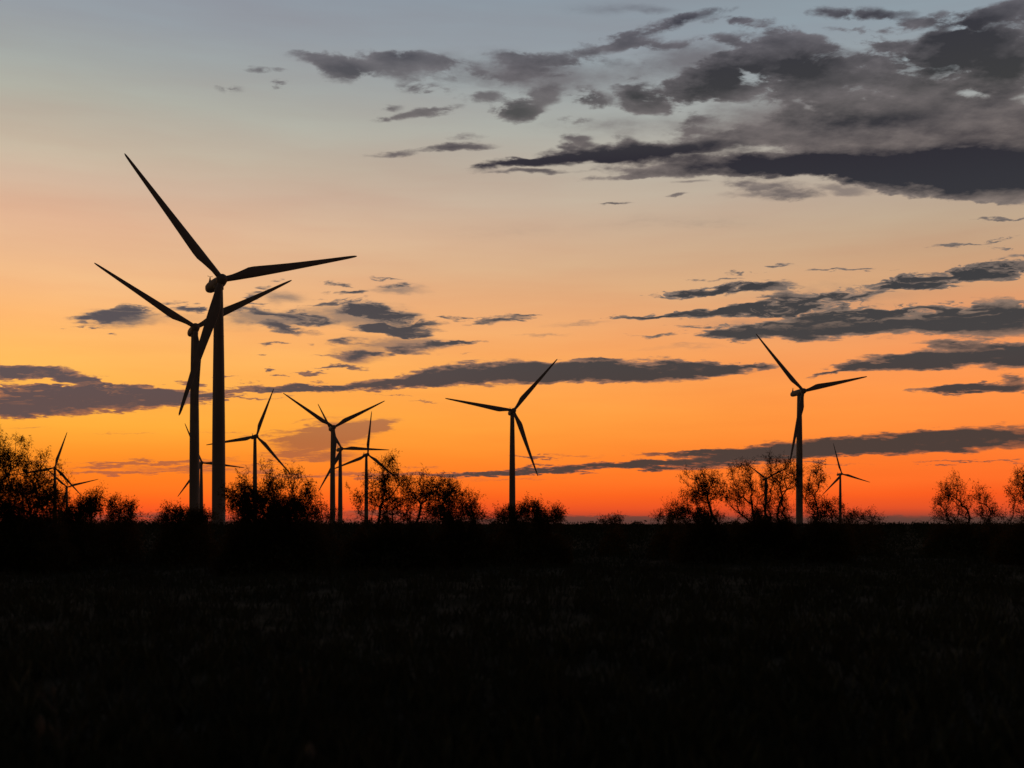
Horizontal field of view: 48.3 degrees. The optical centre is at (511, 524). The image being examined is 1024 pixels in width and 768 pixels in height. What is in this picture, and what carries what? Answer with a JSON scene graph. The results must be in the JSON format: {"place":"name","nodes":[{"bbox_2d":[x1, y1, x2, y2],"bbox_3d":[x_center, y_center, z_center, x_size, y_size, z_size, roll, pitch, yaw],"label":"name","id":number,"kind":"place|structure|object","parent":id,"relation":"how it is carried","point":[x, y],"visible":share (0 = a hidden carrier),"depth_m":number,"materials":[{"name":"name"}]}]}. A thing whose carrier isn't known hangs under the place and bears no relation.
{"place":"outdoors","nodes":[
{"label":"outdoors","id":0,"kind":"place"},
{"bbox_2d":[306,743,314,766],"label":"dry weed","id":1,"kind":"object","parent":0,"point":[310,753],"visible":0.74,"depth_m":7.19,"materials":[{"name":"black plant"}]},
{"bbox_2d":[0,524,1023,767],"bbox_3d":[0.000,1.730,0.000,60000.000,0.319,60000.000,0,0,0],"label":"ground","id":2,"kind":"structure","parent":0,"point":[464,602],"depth_m":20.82,"materials":[{"name":"black plant"}]},
{"bbox_2d":[0,426,88,573],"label":"mesquite tree","id":3,"kind":"object","parent":2,"relation":"on","point":[38,522],"visible":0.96,"depth_m":41.52,"materials":[{"name":"black plant"}]},
{"bbox_2d":[17,433,78,501],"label":"wind turbine","id":4,"kind":"object","parent":2,"relation":"on","point":[57,459],"visible":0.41,"depth_m":1454.27,"materials":[{"name":"paint"}]},
{"bbox_2d":[43,465,97,507],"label":"wind turbine","id":5,"kind":"object","parent":2,"relation":"on","point":[75,484],"visible":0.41,"depth_m":1777.55,"materials":[{"name":"paint"}]},
{"bbox_2d":[46,458,121,568],"bbox_3d":[-17.462,-0.373,45.857,3.364,4.698,4.720,0,0,0],"label":"mesquite shrub","id":6,"kind":"object","parent":2,"relation":"on","point":[77,520],"visible":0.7,"depth_m":45.67,"materials":[{"name":"black plant"}]},
{"bbox_2d":[97,492,151,563],"bbox_3d":[-16.310,0.289,47.870,2.390,3.422,4.293,0,0,0],"label":"mesquite shrub","id":7,"kind":"object","parent":2,"relation":"on","point":[124,529],"visible":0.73,"depth_m":47.74,"materials":[{"name":"black plant"}]},
{"bbox_2d":[143,498,221,566],"bbox_3d":[-13.026,0.375,45.916,3.394,2.874,4.977,0,0,0],"label":"mesquite shrub","id":8,"kind":"object","parent":2,"relation":"on","point":[193,518],"visible":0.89,"depth_m":45.51,"materials":[{"name":"black plant"}]},
{"bbox_2d":[94,263,291,510],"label":"wind turbine","id":9,"kind":"object","parent":2,"relation":"on","point":[194,474],"visible":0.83,"depth_m":497.46,"materials":[{"name":"paint"}]},
{"bbox_2d":[178,424,243,507],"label":"wind turbine","id":10,"kind":"object","parent":2,"relation":"on","point":[201,463],"visible":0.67,"depth_m":1296.65,"materials":[{"name":"paint"}]},
{"bbox_2d":[124,153,356,524],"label":"wind turbine","id":11,"kind":"object","parent":2,"relation":"on","point":[215,314],"visible":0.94,"depth_m":376.56,"materials":[{"name":"paint"}]},
{"bbox_2d":[207,389,289,495],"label":"wind turbine","id":12,"kind":"object","parent":2,"relation":"on","point":[255,437],"visible":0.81,"depth_m":1054.02,"materials":[{"name":"paint"}]},
{"bbox_2d":[200,456,344,574],"bbox_3d":[-8.265,-0.292,39.841,4.697,4.291,4.865,0,0,0],"label":"mesquite shrub","id":13,"kind":"object","parent":2,"relation":"on","point":[274,523],"visible":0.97,"depth_m":39.40,"materials":[{"name":"black plant"}]},
{"bbox_2d":[312,501,343,556],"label":"mesquite shrub","id":14,"kind":"object","parent":2,"relation":"on","point":[326,525],"visible":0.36,"depth_m":57.87,"materials":[{"name":"black plant"}]},
{"bbox_2d":[283,393,383,523],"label":"wind turbine","id":15,"kind":"object","parent":2,"relation":"on","point":[332,428],"visible":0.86,"depth_m":917.90,"materials":[{"name":"paint"}]},
{"bbox_2d":[318,404,387,522],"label":"wind turbine","id":16,"kind":"object","parent":2,"relation":"on","point":[339,454],"visible":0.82,"depth_m":1096.83,"materials":[{"name":"paint"}]},
{"bbox_2d":[335,411,396,520],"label":"wind turbine","id":17,"kind":"object","parent":2,"relation":"on","point":[366,455],"visible":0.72,"depth_m":1251.64,"materials":[{"name":"paint"}]},
{"bbox_2d":[330,449,455,571],"bbox_3d":[-4.528,-0.475,43.920,4.797,4.920,5.308,0,0,0],"label":"mesquite tree","id":18,"kind":"object","parent":2,"relation":"on","point":[392,535],"visible":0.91,"depth_m":43.61,"materials":[{"name":"black plant"}]},
{"bbox_2d":[423,470,496,567],"bbox_3d":[-2.093,-0.079,46.021,3.570,4.187,5.111,0,0,0],"label":"mesquite shrub","id":19,"kind":"object","parent":2,"relation":"on","point":[450,528],"visible":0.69,"depth_m":45.49,"materials":[{"name":"black plant"}]},
{"bbox_2d":[445,359,556,507],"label":"wind turbine","id":20,"kind":"object","parent":2,"relation":"on","point":[512,414],"visible":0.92,"depth_m":786.55,"materials":[{"name":"paint"}]},
{"bbox_2d":[0,515,1023,602],"bbox_3d":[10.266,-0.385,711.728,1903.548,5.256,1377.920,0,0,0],"label":"undergrowth","id":21,"kind":"object","parent":2,"relation":"on","point":[584,529],"visible":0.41,"depth_m":41.81,"materials":[{"name":"black plant"}]},
{"bbox_2d":[480,491,573,566],"bbox_3d":[0.611,0.274,47.879,4.260,3.349,4.582,0,0,0],"label":"mesquite shrub","id":22,"kind":"object","parent":2,"relation":"on","point":[512,517],"visible":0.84,"depth_m":47.59,"materials":[{"name":"black plant"}]},
{"bbox_2d":[595,510,629,555],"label":"mesquite shrub","id":23,"kind":"object","parent":2,"relation":"on","point":[611,520],"visible":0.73,"depth_m":61.80,"materials":[{"name":"black plant"}]},
{"bbox_2d":[645,492,689,559],"bbox_3d":[7.735,0.151,55.788,2.447,3.457,4.783,0,0,0],"label":"mesquite shrub","id":24,"kind":"object","parent":2,"relation":"on","point":[664,537],"visible":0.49,"depth_m":55.70,"materials":[{"name":"black plant"}]},
{"bbox_2d":[663,467,742,563],"bbox_3d":[8.298,-0.334,49.578,3.420,4.766,5.027,0,0,0],"label":"mesquite tree","id":25,"kind":"object","parent":2,"relation":"on","point":[704,519],"visible":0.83,"depth_m":49.65,"materials":[{"name":"black plant"}]},
{"bbox_2d":[717,447,812,561],"bbox_3d":[11.342,-0.712,51.905,4.654,5.696,4.924,0,0,0],"label":"mesquite tree","id":26,"kind":"object","parent":2,"relation":"on","point":[764,528],"visible":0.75,"depth_m":51.67,"materials":[{"name":"black plant"}]},
{"bbox_2d":[753,469,782,516],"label":"wind turbine","id":27,"kind":"object","parent":2,"relation":"on","point":[766,482],"visible":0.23,"depth_m":1924.96,"materials":[{"name":"paint"}]},
{"bbox_2d":[756,334,866,526],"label":"wind turbine","id":28,"kind":"object","parent":2,"relation":"on","point":[800,392],"visible":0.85,"depth_m":723.85,"materials":[{"name":"paint"}]},
{"bbox_2d":[790,457,859,563],"bbox_3d":[13.674,-0.610,49.921,2.838,4.773,5.199,0,0,0],"label":"mesquite shrub","id":29,"kind":"object","parent":2,"relation":"on","point":[819,536],"visible":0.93,"depth_m":49.65,"materials":[{"name":"black plant"}]},
{"bbox_2d":[823,443,868,523],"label":"wind turbine","id":30,"kind":"object","parent":2,"relation":"on","point":[839,479],"visible":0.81,"depth_m":1722.40,"materials":[{"name":"paint"}]},
{"bbox_2d":[840,504,893,555],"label":"mesquite shrub","id":31,"kind":"object","parent":2,"relation":"on","point":[851,518],"visible":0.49,"depth_m":59.67,"materials":[{"name":"black plant"}]},
{"bbox_2d":[918,468,992,558],"bbox_3d":[21.692,-0.430,55.916,3.224,4.979,4.672,0,0,0],"label":"mesquite tree","id":32,"kind":"object","parent":2,"relation":"on","point":[949,530],"visible":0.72,"depth_m":55.75,"materials":[{"name":"black plant"}]},
{"bbox_2d":[967,479,1010,557],"bbox_3d":[23.118,-0.114,55.919,2.466,4.275,4.550,0,0,0],"label":"mesquite tree","id":33,"kind":"object","parent":2,"relation":"on","point":[982,508],"visible":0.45,"depth_m":55.81,"materials":[{"name":"black plant"}]},
{"bbox_2d":[982,464,1023,564],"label":"mesquite tree","id":34,"kind":"object","parent":2,"relation":"on","point":[1019,526],"visible":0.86,"depth_m":47.87,"materials":[{"name":"black plant"}]},
{"bbox_2d":[0,0,1023,523],"label":"sky","id":35,"kind":"structure","parent":0,"point":[626,194],"materials":[{"name":"orange"}]}
]}

